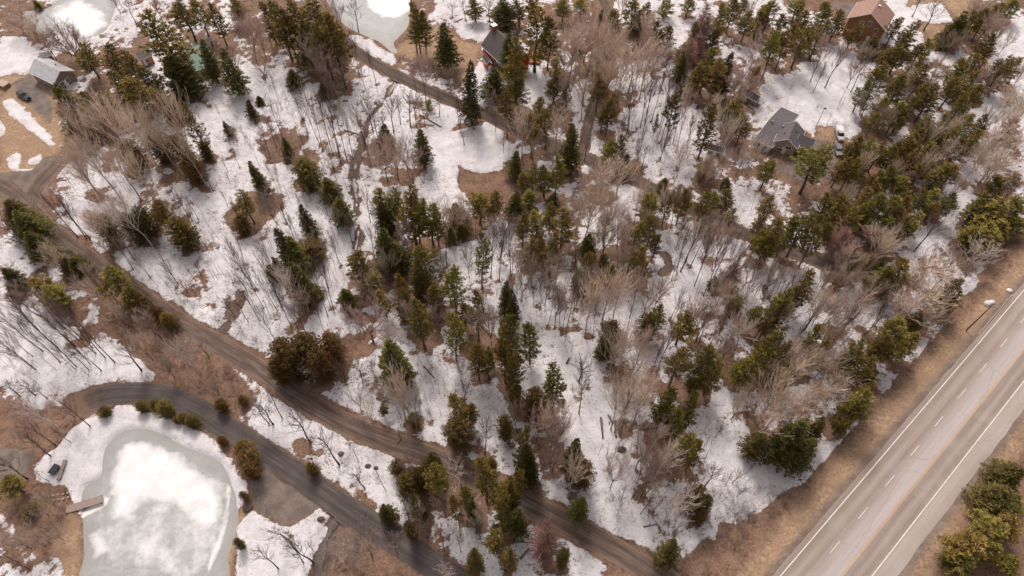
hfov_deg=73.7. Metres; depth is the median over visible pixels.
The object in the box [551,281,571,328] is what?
maple tree
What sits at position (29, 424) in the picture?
bare tree
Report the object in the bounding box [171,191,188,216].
bare tree
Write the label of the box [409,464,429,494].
cedar tree
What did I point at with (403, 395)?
aspen tree
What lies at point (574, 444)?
spruce tree
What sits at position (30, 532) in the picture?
maple tree
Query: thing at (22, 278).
maple tree
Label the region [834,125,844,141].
pickup truck
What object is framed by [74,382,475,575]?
asphalt lane
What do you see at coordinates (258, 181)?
spruce tree
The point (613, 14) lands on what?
pine tree
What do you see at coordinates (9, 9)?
maple tree
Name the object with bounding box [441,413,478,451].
cedar tree
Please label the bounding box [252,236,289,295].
bare tree
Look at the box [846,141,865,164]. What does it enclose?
larch tree
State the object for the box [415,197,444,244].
pine tree
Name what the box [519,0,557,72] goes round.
pine tree
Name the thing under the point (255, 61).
maple tree
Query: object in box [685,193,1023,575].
dead grass
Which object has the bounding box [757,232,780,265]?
pine tree
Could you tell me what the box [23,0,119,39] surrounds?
snowy pond
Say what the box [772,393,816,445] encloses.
aspen tree
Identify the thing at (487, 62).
porch
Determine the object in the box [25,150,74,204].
junction spur
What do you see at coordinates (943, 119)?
pine tree
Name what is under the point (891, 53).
pine tree
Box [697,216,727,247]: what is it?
aspen tree
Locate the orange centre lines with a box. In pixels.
[840,348,1023,575]
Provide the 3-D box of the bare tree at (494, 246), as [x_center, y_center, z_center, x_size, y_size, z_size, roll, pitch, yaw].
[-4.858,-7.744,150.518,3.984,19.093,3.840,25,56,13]
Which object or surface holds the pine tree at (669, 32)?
on the ground at (484, 154)
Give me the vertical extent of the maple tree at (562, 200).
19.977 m
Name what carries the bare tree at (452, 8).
on the ground at (484, 154)
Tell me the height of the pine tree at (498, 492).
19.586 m
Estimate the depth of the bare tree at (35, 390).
136.98 m
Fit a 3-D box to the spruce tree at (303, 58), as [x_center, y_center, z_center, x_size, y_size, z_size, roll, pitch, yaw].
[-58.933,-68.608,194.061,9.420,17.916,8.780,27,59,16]
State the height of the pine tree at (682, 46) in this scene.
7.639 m
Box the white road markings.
[780,290,1023,575]
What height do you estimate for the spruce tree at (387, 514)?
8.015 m
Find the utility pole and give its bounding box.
[966,305,995,330]
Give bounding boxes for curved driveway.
[578,0,619,153]
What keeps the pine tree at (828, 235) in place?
on the ground at (484, 154)
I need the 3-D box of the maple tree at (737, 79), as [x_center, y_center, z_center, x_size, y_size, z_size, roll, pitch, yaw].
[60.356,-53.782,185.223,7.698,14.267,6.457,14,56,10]
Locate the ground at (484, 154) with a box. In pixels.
[0,0,1023,575]
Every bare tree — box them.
[0,217,31,253]
[0,288,32,325]
[0,311,43,351]
[0,328,32,356]
[0,335,32,366]
[0,345,36,369]
[0,374,20,396]
[0,443,28,480]
[0,544,17,562]
[3,296,58,347]
[4,317,60,362]
[7,550,29,569]
[8,375,37,397]
[12,426,50,456]
[14,417,55,445]
[17,300,73,346]
[20,285,54,318]
[24,381,47,398]
[29,466,48,480]
[30,190,77,237]
[32,323,76,366]
[34,308,73,344]
[37,294,83,340]
[40,311,96,353]
[43,297,92,348]
[48,187,86,238]
[48,292,82,327]
[48,344,74,368]
[49,426,69,441]
[53,394,90,426]
[55,198,91,240]
[56,343,88,369]
[60,327,90,364]
[61,340,101,370]
[70,315,105,358]
[73,324,114,362]
[78,264,114,304]
[92,272,117,302]
[107,336,142,371]
[108,235,133,269]
[118,0,137,24]
[125,253,150,276]
[141,314,161,339]
[147,0,165,16]
[148,238,163,260]
[157,257,178,284]
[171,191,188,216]
[171,275,188,293]
[181,195,198,219]
[190,261,201,275]
[197,342,209,358]
[200,170,212,190]
[216,298,235,317]
[220,237,244,276]
[228,199,239,215]
[229,245,255,290]
[234,271,252,301]
[234,297,248,321]
[236,287,259,319]
[240,262,257,290]
[244,269,263,307]
[244,396,269,423]
[244,541,278,569]
[247,394,279,424]
[251,272,276,309]
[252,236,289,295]
[253,121,271,157]
[253,305,273,337]
[253,525,286,546]
[254,248,281,307]
[261,383,282,418]
[264,117,276,147]
[266,69,281,108]
[266,282,291,327]
[267,98,281,134]
[269,128,286,163]
[272,200,294,239]
[275,292,298,328]
[276,401,317,442]
[277,530,303,562]
[280,519,313,571]
[287,85,302,119]
[292,86,319,144]
[294,94,307,133]
[295,211,312,252]
[296,425,339,464]
[305,252,327,316]
[307,95,322,150]
[308,296,324,332]
[309,169,321,198]
[312,90,332,154]
[314,249,333,310]
[318,83,340,154]
[319,105,340,161]
[320,194,329,221]
[325,356,345,380]
[326,231,340,265]
[327,95,347,162]
[328,162,338,183]
[334,98,344,128]
[341,109,352,156]
[341,209,355,251]
[343,0,360,32]
[343,439,357,458]
[344,100,365,147]
[346,22,359,75]
[346,355,366,378]
[349,462,367,490]
[356,65,366,92]
[358,89,373,130]
[359,188,372,221]
[361,126,373,165]
[361,353,376,380]
[362,133,369,152]
[364,44,375,81]
[365,221,376,258]
[366,106,382,136]
[366,200,380,236]
[369,108,387,124]
[369,468,386,490]
[378,94,398,132]
[390,86,419,126]
[392,95,402,124]
[392,484,408,519]
[407,505,429,537]
[410,94,420,127]
[416,95,425,124]
[429,58,439,80]
[433,91,446,116]
[437,528,446,551]
[439,227,457,267]
[445,2,459,17]
[449,529,466,552]
[452,93,461,125]
[455,96,463,125]
[458,127,472,144]
[459,378,471,402]
[472,413,498,454]
[478,0,497,21]
[487,222,498,276]
[498,221,514,280]
[499,225,513,278]
[507,245,518,278]
[535,273,545,309]
[538,463,548,488]
[548,289,557,325]
[561,297,572,331]
[566,278,586,331]
[567,236,582,269]
[568,351,598,381]
[572,291,579,321]
[574,357,593,414]
[576,268,584,306]
[580,64,592,105]
[592,300,603,338]
[620,387,633,435]
[621,77,644,132]
[621,113,629,133]
[625,95,635,139]
[626,303,634,327]
[629,278,643,317]
[631,485,643,499]
[632,137,645,160]
[635,476,652,500]
[640,73,654,127]
[640,143,651,167]
[640,461,661,498]
[640,493,656,513]
[642,103,652,138]
[645,66,659,121]
[650,331,670,374]
[651,68,670,121]
[652,60,665,96]
[656,322,679,372]
[657,93,672,140]
[660,84,678,142]
[661,48,672,88]
[665,67,674,114]
[666,180,681,225]
[670,183,685,227]
[670,285,688,319]
[671,258,681,280]
[671,296,684,324]
[674,299,688,329]
[675,102,691,152]
[676,212,689,246]
[676,223,695,271]
[680,202,714,271]
[686,112,697,154]
[690,217,719,267]
[694,231,717,285]
[694,305,714,343]
[696,301,710,329]
[698,311,715,343]
[703,240,728,296]
[703,461,728,486]
[709,313,726,345]
[712,270,725,295]
[714,230,737,275]
[718,309,729,335]
[725,293,736,312]
[732,467,746,482]
[733,229,752,263]
[743,278,761,300]
[746,216,764,249]
[748,259,764,286]
[752,303,781,340]
[759,288,773,306]
[768,253,784,285]
[776,277,793,297]
[792,311,815,342]
[813,56,830,92]
[820,267,836,290]
[824,48,850,87]
[827,310,851,339]
[833,308,862,339]
[846,303,863,323]
[850,52,873,92]
[852,289,884,319]
[863,307,890,335]
[867,289,893,332]
[911,0,931,16]
[913,203,953,251]
[918,0,944,30]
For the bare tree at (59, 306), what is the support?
on the ground at (484, 154)
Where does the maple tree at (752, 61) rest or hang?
on the ground at (484, 154)
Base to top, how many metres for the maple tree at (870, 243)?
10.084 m
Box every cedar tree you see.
[93,212,121,244]
[115,211,146,244]
[116,138,148,170]
[126,289,154,314]
[130,205,163,240]
[144,127,174,164]
[148,304,164,324]
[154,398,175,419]
[158,311,181,331]
[163,215,201,250]
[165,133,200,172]
[174,225,202,252]
[176,411,188,424]
[179,151,210,185]
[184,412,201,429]
[212,398,230,414]
[230,214,252,237]
[230,438,260,463]
[232,537,246,549]
[235,447,261,471]
[238,491,250,502]
[240,460,262,481]
[265,356,294,385]
[267,336,304,376]
[281,348,310,384]
[285,331,331,375]
[290,156,327,193]
[299,237,328,264]
[303,346,336,385]
[303,462,319,477]
[318,331,347,366]
[386,458,407,477]
[390,288,413,322]
[395,470,422,503]
[402,520,418,541]
[406,411,421,429]
[407,262,432,301]
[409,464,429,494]
[413,503,430,521]
[419,456,431,483]
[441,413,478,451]
[487,457,497,468]
[495,414,514,441]
[520,385,545,422]
[552,547,571,569]
[569,459,596,490]
[596,319,621,351]
[632,311,658,342]
[680,482,706,513]
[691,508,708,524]
[696,494,713,512]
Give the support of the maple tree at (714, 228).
on the ground at (484, 154)
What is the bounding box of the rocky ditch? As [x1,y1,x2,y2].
[315,518,337,575]
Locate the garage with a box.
[754,107,798,152]
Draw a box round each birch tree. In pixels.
[8,394,65,433]
[83,189,135,245]
[93,186,152,246]
[154,330,189,364]
[167,335,204,372]
[264,258,301,312]
[298,353,324,383]
[323,536,350,567]
[328,525,361,565]
[333,529,367,559]
[338,542,361,570]
[355,397,375,426]
[432,559,456,575]
[439,453,466,493]
[450,355,479,384]
[650,431,675,475]
[651,411,676,447]
[653,435,688,476]
[661,476,703,523]
[716,101,745,167]
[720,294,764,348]
[734,35,766,67]
[745,131,779,172]
[957,231,1007,273]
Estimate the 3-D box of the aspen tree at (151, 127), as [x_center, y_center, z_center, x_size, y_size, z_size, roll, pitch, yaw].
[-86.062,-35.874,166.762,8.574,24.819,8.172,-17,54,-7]
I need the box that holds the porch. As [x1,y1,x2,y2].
[482,53,491,69]
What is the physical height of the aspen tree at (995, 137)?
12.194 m
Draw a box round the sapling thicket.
[0,64,954,500]
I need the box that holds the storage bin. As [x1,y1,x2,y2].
[0,79,10,89]
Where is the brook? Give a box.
[351,81,396,253]
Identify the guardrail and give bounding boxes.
[977,294,1012,334]
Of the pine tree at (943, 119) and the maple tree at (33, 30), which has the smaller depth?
the pine tree at (943, 119)
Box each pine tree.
[0,473,25,501]
[26,273,62,298]
[38,282,68,310]
[50,292,72,310]
[75,41,103,78]
[77,90,101,120]
[93,90,118,125]
[97,265,133,299]
[99,41,133,77]
[106,70,137,111]
[118,49,148,92]
[119,76,156,119]
[119,282,148,313]
[132,65,166,97]
[134,7,199,76]
[149,90,174,121]
[149,198,175,228]
[165,98,181,121]
[166,0,201,41]
[181,103,211,158]
[188,0,213,36]
[207,1,230,45]
[224,0,250,24]
[232,189,256,223]
[258,0,281,43]
[266,0,295,60]
[277,7,298,61]
[284,0,313,40]
[300,0,335,68]
[306,21,333,79]
[319,11,356,73]
[325,36,349,88]
[345,247,372,285]
[360,273,384,296]
[369,187,400,232]
[372,289,394,316]
[377,403,388,417]
[384,187,403,218]
[392,272,415,297]
[394,183,428,244]
[403,194,429,244]
[403,299,436,348]
[404,14,423,55]
[408,0,427,52]
[411,244,440,287]
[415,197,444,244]
[417,10,436,50]
[422,460,452,502]
[424,98,433,109]
[425,203,446,245]
[426,283,448,313]
[438,264,470,316]
[440,311,471,361]
[448,393,472,419]
[448,494,464,528]
[454,303,474,328]
[458,485,474,513]
[463,0,485,21]
[463,402,480,424]
[464,191,496,224]
[466,289,487,341]
[466,341,486,381]
[470,455,500,503]
[474,230,493,289]
[479,346,496,379]
[481,526,509,557]
[483,190,505,218]
[485,480,511,509]
[492,498,513,533]
[493,314,527,376]
[493,337,518,381]
[495,81,515,138]
[498,317,517,340]
[498,547,519,575]
[500,36,527,95]
[500,78,530,109]
[501,343,528,397]
[502,475,522,511]
[503,382,526,410]
[506,485,523,508]
[510,0,526,26]
[511,423,533,472]
[512,210,535,245]
[512,468,527,496]
[517,172,530,193]
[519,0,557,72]
[519,238,539,268]
[519,321,541,364]
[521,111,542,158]
[522,189,539,210]
[523,163,538,192]
[528,210,547,240]
[530,96,547,123]
[533,103,555,148]
[533,235,547,263]
[535,164,554,196]
[537,360,567,414]
[539,15,562,70]
[539,202,556,234]
[539,238,559,275]
[544,74,562,104]
[545,57,564,98]
[545,153,568,192]
[548,206,574,250]
[552,0,571,21]
[556,84,572,114]
[571,0,588,17]
[580,251,595,275]
[586,274,600,294]
[587,71,610,111]
[593,106,608,132]
[595,93,621,136]
[596,51,612,86]
[597,139,620,168]
[597,253,612,279]
[600,264,619,286]
[602,9,621,43]
[613,134,626,167]
[620,0,639,33]
[623,245,646,281]
[626,221,644,248]
[631,39,639,55]
[635,2,654,30]
[636,260,652,280]
[638,192,659,211]
[639,194,658,222]
[639,214,661,257]
[647,303,667,337]
[648,19,664,45]
[648,234,663,260]
[648,400,671,429]
[649,385,677,432]
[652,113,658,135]
[657,0,674,18]
[658,24,676,48]
[658,194,672,226]
[661,342,693,388]
[661,407,685,444]
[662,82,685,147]
[664,431,696,472]
[669,309,697,344]
[672,40,690,61]
[672,188,692,225]
[674,389,699,433]
[678,0,697,16]
[681,438,705,472]
[683,344,718,390]
[684,70,699,95]
[684,370,706,396]
[687,21,700,46]
[689,62,708,99]
[691,101,718,159]
[692,189,711,217]
[694,156,715,179]
[697,48,717,93]
[700,357,726,396]
[701,57,729,101]
[703,28,723,59]
[706,190,722,213]
[709,1,730,49]
[717,97,744,132]
[718,188,735,213]
[721,294,744,317]
[722,0,740,32]
[723,208,737,229]
[726,354,754,388]
[731,114,753,147]
[735,0,749,16]
[735,10,756,41]
[736,348,765,383]
[743,305,764,327]
[747,230,765,254]
[748,65,761,89]
[748,214,768,239]
[749,10,769,37]
[751,325,787,370]
[752,216,785,264]
[755,194,777,222]
[756,160,777,189]
[756,317,773,339]
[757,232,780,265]
[758,29,781,78]
[760,300,785,330]
[762,0,781,33]
[762,338,793,373]
[764,287,795,325]
[766,13,788,62]
[772,23,798,70]
[775,215,799,254]
[782,210,818,257]
[782,283,807,318]
[783,0,805,21]
[787,10,811,42]
[787,21,817,68]
[788,268,816,308]
[789,142,834,193]
[797,224,823,267]
[798,323,825,355]
[802,20,831,59]
[812,1,833,32]
[812,192,834,223]
[814,222,833,251]
[816,340,831,360]
[818,199,844,233]
[824,8,847,41]
[826,193,849,222]
[828,157,853,187]
[829,413,850,435]
[831,398,863,427]
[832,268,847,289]
[835,349,857,373]
[836,204,862,238]
[836,387,875,424]
[838,135,864,165]
[838,155,863,190]
[839,337,865,363]
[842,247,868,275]
[843,22,864,49]
[845,185,872,222]
[846,355,877,380]
[846,382,876,411]
[849,80,873,112]
[849,137,879,170]
[850,151,869,183]
[851,200,875,230]
[858,192,888,229]
[859,172,883,197]
[859,368,881,384]
[863,64,889,103]
[863,334,894,363]
[864,112,880,136]
[866,315,910,363]
[868,140,888,169]
[870,96,890,121]
[870,216,895,241]
[871,195,902,234]
[874,42,905,72]
[875,164,898,191]
[875,256,911,295]
[876,140,903,174]
[882,205,906,232]
[883,73,908,105]
[884,17,905,47]
[884,100,908,134]
[885,31,915,73]
[885,174,911,199]
[889,91,921,132]
[889,331,922,360]
[890,195,913,224]
[891,134,915,160]
[892,18,921,50]
[897,144,924,173]
[898,219,921,239]
[899,127,926,161]
[901,55,926,86]
[904,210,925,228]
[905,158,932,186]
[906,43,929,71]
[907,63,929,98]
[907,83,929,115]
[907,187,931,215]
[909,113,937,150]
[913,82,942,122]
[917,140,940,169]
[920,38,935,56]
[920,130,946,158]
[920,201,940,221]
[922,112,951,151]
[923,188,940,211]
[925,161,951,190]
[931,191,959,220]
[932,290,962,316]
[934,277,965,308]
[934,544,980,575]
[936,526,988,568]
[937,77,964,109]
[938,162,962,188]
[939,125,961,154]
[942,57,967,84]
[943,133,969,163]
[944,91,970,124]
[948,68,981,101]
[952,112,976,140]
[953,53,980,77]
[953,527,994,561]
[955,225,983,248]
[955,236,969,249]
[957,190,993,225]
[958,129,983,160]
[962,8,982,35]
[962,82,985,113]
[965,195,1009,229]
[965,220,1004,251]
[966,508,1009,543]
[966,532,1003,566]
[967,59,989,88]
[968,33,997,64]
[968,113,989,138]
[971,8,991,39]
[982,2,1006,33]
[982,58,1003,91]
[983,173,1006,195]
[983,510,1023,544]
[985,220,1011,243]
[986,54,1017,94]
[994,551,1021,575]
[996,193,1023,223]
[997,171,1022,194]
[999,0,1022,22]
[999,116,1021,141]
[1001,56,1023,83]
[1003,213,1023,240]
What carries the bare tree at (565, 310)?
on the ground at (484, 154)
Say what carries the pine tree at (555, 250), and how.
on the ground at (484, 154)
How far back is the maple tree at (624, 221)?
153.59 m
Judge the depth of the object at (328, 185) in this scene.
167.71 m
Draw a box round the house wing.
[795,134,815,153]
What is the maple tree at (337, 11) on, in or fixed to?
on the ground at (484, 154)
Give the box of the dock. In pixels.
[66,495,102,513]
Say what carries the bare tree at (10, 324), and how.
on the ground at (484, 154)
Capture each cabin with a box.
[136,48,154,66]
[182,43,213,75]
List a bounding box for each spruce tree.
[1,197,48,242]
[1,267,28,287]
[5,283,25,299]
[12,209,57,240]
[22,230,57,265]
[32,0,42,10]
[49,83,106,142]
[57,247,86,277]
[67,255,96,282]
[162,55,214,102]
[198,38,224,82]
[199,142,214,161]
[218,48,251,96]
[223,121,235,137]
[244,99,259,120]
[248,160,271,195]
[254,96,264,106]
[265,264,280,286]
[271,257,281,270]
[273,227,300,269]
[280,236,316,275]
[281,137,295,160]
[283,261,311,300]
[285,69,304,90]
[291,19,323,74]
[297,273,321,308]
[298,204,323,238]
[306,282,324,300]
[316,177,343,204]
[317,83,331,100]
[331,195,356,229]
[335,288,358,312]
[371,227,401,277]
[372,201,401,238]
[375,123,394,150]
[375,338,415,393]
[378,502,401,527]
[384,237,413,277]
[385,353,418,388]
[409,493,427,515]
[410,129,435,167]
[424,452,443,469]
[433,22,464,69]
[443,227,456,245]
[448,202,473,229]
[452,221,471,241]
[458,59,482,129]
[463,547,484,575]
[465,501,482,526]
[478,67,505,103]
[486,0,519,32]
[496,280,516,317]
[497,32,525,77]
[503,191,525,223]
[504,150,522,182]
[504,289,521,326]
[504,507,529,541]
[513,442,539,484]
[514,455,539,492]
[544,192,560,210]
[554,122,582,177]
[559,437,585,475]
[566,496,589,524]
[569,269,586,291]
[577,233,594,259]
[592,338,611,362]
[596,9,604,25]
[617,153,630,177]
[629,9,646,34]
[652,538,681,572]
[655,178,668,192]
[666,51,688,84]
[706,51,734,100]
[706,276,720,290]
[719,177,732,192]
[736,432,768,464]
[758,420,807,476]
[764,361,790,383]
[779,436,817,480]
[794,417,810,444]
[808,416,825,442]
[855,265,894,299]
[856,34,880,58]
[862,261,884,281]
[901,312,924,332]
[931,20,961,52]
[936,10,970,46]
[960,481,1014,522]
[977,499,1020,535]
[978,458,1023,491]
[1009,492,1023,521]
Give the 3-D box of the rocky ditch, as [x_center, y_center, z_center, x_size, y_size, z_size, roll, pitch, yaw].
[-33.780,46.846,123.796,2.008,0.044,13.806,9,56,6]
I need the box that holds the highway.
[773,283,1023,575]
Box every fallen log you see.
[419,114,441,127]
[519,548,528,559]
[600,417,603,438]
[613,420,616,437]
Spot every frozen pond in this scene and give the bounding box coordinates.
[79,429,238,575]
[327,0,409,52]
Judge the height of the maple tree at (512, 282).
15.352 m
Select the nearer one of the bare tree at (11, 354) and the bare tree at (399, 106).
the bare tree at (11, 354)
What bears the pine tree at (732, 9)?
on the ground at (484, 154)
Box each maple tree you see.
[0,0,34,31]
[0,268,23,286]
[0,283,25,305]
[0,521,31,548]
[2,417,32,441]
[3,8,43,35]
[12,16,37,40]
[12,517,49,550]
[19,498,48,516]
[28,27,56,59]
[28,281,54,305]
[30,489,60,515]
[34,17,90,58]
[36,240,70,270]
[37,15,71,55]
[37,521,65,543]
[41,387,74,419]
[54,504,65,516]
[59,28,87,53]
[62,262,96,293]
[72,93,113,143]
[100,301,127,323]
[111,230,136,259]
[123,327,152,359]
[130,302,155,334]
[144,351,177,377]
[192,238,208,250]
[199,379,224,400]
[226,124,237,142]
[231,7,263,60]
[238,9,267,57]
[248,180,277,222]
[249,49,269,79]
[254,12,273,47]
[278,215,294,228]
[279,296,304,330]
[288,149,304,173]
[295,24,325,82]
[301,227,321,244]
[305,44,328,82]
[306,0,334,14]
[316,37,348,90]
[322,206,340,232]
[330,1,345,26]
[336,286,389,342]
[340,515,383,559]
[345,267,375,299]
[345,385,365,411]
[367,133,395,180]
[368,381,385,399]
[370,132,406,179]
[372,246,400,284]
[377,530,402,553]
[384,135,417,169]
[391,142,428,183]
[392,212,413,250]
[396,292,414,323]
[396,383,422,430]
[396,446,417,472]
[404,494,424,522]
[406,46,436,102]
[422,293,443,314]
[427,488,450,514]
[429,192,459,230]
[429,307,441,322]
[437,62,459,86]
[437,245,448,266]
[439,410,461,438]
[445,190,474,227]
[456,423,472,444]
[457,238,474,277]
[458,500,488,536]
[465,299,487,340]
[472,295,499,348]
[485,85,496,102]
[486,210,520,257]
[487,98,501,131]
[496,234,505,259]
[498,126,510,152]
[499,101,523,133]
[500,392,526,431]
[501,273,525,295]
[506,244,526,275]
[514,258,535,301]
[515,244,540,292]
[524,130,539,159]
[529,402,551,441]
[536,430,568,472]
[539,255,564,305]
[540,406,573,457]
[545,134,565,172]
[547,246,570,285]
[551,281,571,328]
[551,282,565,324]
[553,67,587,112]
[553,395,576,439]
[555,48,574,77]
[555,180,582,221]
[557,56,578,102]
[557,94,572,123]
[570,48,603,103]
[571,6,610,62]
[573,264,599,303]
[580,117,598,160]
[587,51,609,90]
[587,215,616,260]
[589,7,616,56]
[594,183,635,240]
[595,211,624,253]
[601,196,635,249]
[602,452,631,486]
[606,239,631,269]
[618,222,638,275]
[628,264,649,301]
[631,422,661,469]
[632,275,664,315]
[634,146,643,159]
[634,441,662,483]
[642,456,676,497]
[644,481,667,502]
[645,39,670,75]
[647,274,671,305]
[648,267,679,298]
[654,123,677,154]
[659,36,678,65]
[672,511,686,533]
[674,184,689,199]
[679,292,726,340]
[687,294,716,317]
[696,152,724,192]
[699,151,720,182]
[700,212,725,268]
[703,342,731,361]
[704,165,722,190]
[709,264,743,315]
[709,327,742,360]
[712,215,735,263]
[724,67,751,99]
[727,66,745,101]
[730,81,758,104]
[730,135,756,175]
[730,243,754,279]
[731,381,753,419]
[735,374,772,412]
[739,65,769,91]
[740,255,771,290]
[741,53,754,75]
[746,0,755,21]
[746,55,764,72]
[755,21,768,37]
[762,255,793,293]
[775,297,798,334]
[789,263,810,284]
[795,342,814,361]
[809,25,839,82]
[816,266,833,286]
[817,341,833,359]
[822,224,856,258]
[827,321,839,339]
[830,245,854,273]
[832,258,857,294]
[836,40,859,63]
[838,318,855,333]
[840,241,862,267]
[844,266,877,295]
[845,56,869,87]
[850,88,889,117]
[853,296,878,319]
[858,42,879,62]
[866,227,886,251]
[866,272,893,296]
[866,407,879,422]
[874,226,890,240]
[877,103,898,135]
[882,288,898,306]
[891,80,916,107]
[891,214,906,235]
[900,265,926,296]
[914,311,937,331]
[923,66,951,92]
[928,54,953,81]
[930,241,955,267]
[931,283,956,307]
[939,27,975,65]
[943,242,970,270]
[951,174,972,195]
[963,257,988,278]
[967,55,996,90]
[970,0,994,23]
[976,134,1001,169]
[978,9,999,39]
[979,67,1007,102]
[982,6,1014,40]
[983,104,1012,125]
[987,14,1012,49]
[992,206,1012,217]
[997,30,1019,55]
[998,182,1012,197]
[1005,173,1023,197]
[1006,83,1023,102]
[1011,62,1023,88]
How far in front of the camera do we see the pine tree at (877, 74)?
184.57 m
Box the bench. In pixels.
[56,460,67,479]
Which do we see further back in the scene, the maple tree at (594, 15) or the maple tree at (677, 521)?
the maple tree at (594, 15)
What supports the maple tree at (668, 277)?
on the ground at (484, 154)
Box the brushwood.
[0,0,1023,574]
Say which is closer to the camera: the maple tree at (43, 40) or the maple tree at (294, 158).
the maple tree at (294, 158)
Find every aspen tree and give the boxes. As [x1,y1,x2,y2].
[0,197,13,219]
[31,235,61,257]
[49,93,109,169]
[50,146,99,195]
[56,141,101,196]
[60,126,119,195]
[66,77,135,168]
[70,201,117,247]
[73,170,100,198]
[77,274,105,303]
[81,206,111,250]
[89,236,111,256]
[92,135,141,200]
[104,146,153,200]
[106,98,166,180]
[127,98,180,174]
[139,123,175,165]
[144,83,196,142]
[159,119,207,187]
[228,46,240,66]
[285,281,313,312]
[361,314,407,348]
[374,353,425,419]
[380,370,413,412]
[505,103,540,159]
[523,131,553,163]
[531,393,570,456]
[541,101,577,154]
[547,16,594,71]
[553,41,570,61]
[561,446,597,496]
[562,272,612,336]
[566,16,606,73]
[568,198,595,234]
[569,76,596,120]
[573,18,620,75]
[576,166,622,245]
[578,255,643,328]
[581,15,611,70]
[587,54,626,104]
[588,156,627,197]
[591,32,632,95]
[592,265,644,321]
[598,17,633,71]
[598,55,615,84]
[598,321,638,378]
[599,303,657,377]
[599,366,633,429]
[604,41,637,105]
[604,375,655,433]
[606,150,639,196]
[609,29,660,103]
[609,33,628,65]
[610,349,668,387]
[615,220,633,258]
[617,0,629,25]
[622,372,659,429]
[627,309,669,378]
[628,358,663,420]
[629,31,667,99]
[629,183,652,224]
[632,9,657,48]
[635,22,658,70]
[636,174,656,208]
[640,206,656,228]
[641,7,660,41]
[653,180,678,223]
[664,350,696,378]
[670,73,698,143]
[671,139,695,184]
[684,213,711,262]
[685,115,700,145]
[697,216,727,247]
[698,110,723,142]
[704,89,724,133]
[716,145,736,184]
[746,362,803,423]
[749,400,801,436]
[762,353,788,383]
[763,376,811,429]
[772,362,797,388]
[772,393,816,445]
[780,385,826,424]
[781,347,819,383]
[783,336,807,359]
[784,332,809,358]
[793,381,833,419]
[794,343,829,376]
[799,284,842,335]
[804,274,845,331]
[805,370,848,410]
[806,343,834,376]
[809,348,850,381]
[815,310,850,344]
[823,288,865,326]
[823,340,857,374]
[824,372,857,404]
[829,321,857,343]
[830,361,869,386]
[833,239,863,270]
[837,180,865,206]
[843,282,880,324]
[852,148,880,186]
[852,253,873,279]
[860,217,905,250]
[869,230,902,265]
[874,223,906,261]
[882,227,912,257]
[884,201,899,217]
[884,285,935,327]
[884,292,918,322]
[892,158,909,175]
[894,267,935,302]
[897,66,915,100]
[898,270,962,314]
[905,239,955,289]
[910,143,947,189]
[915,295,955,329]
[921,115,956,147]
[928,256,965,289]
[938,135,966,166]
[948,112,965,130]
[959,139,990,169]
[966,0,993,17]
[966,142,999,177]
[971,158,1009,184]
[973,136,1023,192]
[978,123,1015,160]
[979,150,1017,181]
[988,84,1021,120]
[991,104,1023,145]
[996,123,1023,154]
[998,80,1023,120]
[1002,98,1023,136]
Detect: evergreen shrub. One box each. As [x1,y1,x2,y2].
[17,502,39,520]
[95,405,112,418]
[133,399,149,413]
[148,398,158,410]
[171,416,179,424]
[216,435,229,446]
[237,394,249,406]
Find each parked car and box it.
[15,89,30,100]
[833,142,842,155]
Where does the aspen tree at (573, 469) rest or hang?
on the ground at (484, 154)
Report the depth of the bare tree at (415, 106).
180.54 m
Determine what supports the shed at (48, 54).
on the ground at (484, 154)
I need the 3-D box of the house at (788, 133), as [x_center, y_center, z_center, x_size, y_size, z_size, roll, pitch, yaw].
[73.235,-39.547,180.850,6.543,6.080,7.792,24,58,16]
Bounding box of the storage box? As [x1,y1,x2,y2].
[47,463,59,474]
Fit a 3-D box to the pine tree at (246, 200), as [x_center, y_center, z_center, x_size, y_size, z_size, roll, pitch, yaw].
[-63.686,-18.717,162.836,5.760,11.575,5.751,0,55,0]
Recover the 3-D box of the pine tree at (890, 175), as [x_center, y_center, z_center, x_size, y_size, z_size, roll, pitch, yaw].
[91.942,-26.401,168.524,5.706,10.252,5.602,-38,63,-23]
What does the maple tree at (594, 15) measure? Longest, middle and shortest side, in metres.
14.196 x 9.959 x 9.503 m
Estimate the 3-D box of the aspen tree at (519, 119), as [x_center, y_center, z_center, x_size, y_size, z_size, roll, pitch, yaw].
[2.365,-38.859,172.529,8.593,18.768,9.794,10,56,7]
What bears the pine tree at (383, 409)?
on the ground at (484, 154)
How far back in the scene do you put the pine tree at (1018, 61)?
191.19 m
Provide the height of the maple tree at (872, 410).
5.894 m
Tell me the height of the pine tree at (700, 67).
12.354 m
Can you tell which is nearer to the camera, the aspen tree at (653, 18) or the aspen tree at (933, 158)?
the aspen tree at (933, 158)
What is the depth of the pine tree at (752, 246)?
157.44 m
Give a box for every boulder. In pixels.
[242,504,252,512]
[317,516,324,521]
[617,446,625,452]
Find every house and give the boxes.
[28,58,77,91]
[480,22,530,76]
[772,121,804,155]
[842,0,894,40]
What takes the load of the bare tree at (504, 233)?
on the ground at (484, 154)
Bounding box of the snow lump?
[984,300,991,305]
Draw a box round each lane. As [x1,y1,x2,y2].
[0,177,680,575]
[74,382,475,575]
[295,3,852,274]
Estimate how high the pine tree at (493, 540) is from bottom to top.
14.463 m
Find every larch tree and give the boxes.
[524,512,565,571]
[671,38,701,73]
[686,1,714,53]
[687,30,707,65]
[689,9,716,55]
[715,260,743,288]
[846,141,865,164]
[857,252,876,271]
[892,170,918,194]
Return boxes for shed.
[39,51,54,60]
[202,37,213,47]
[707,143,725,157]
[738,86,761,106]

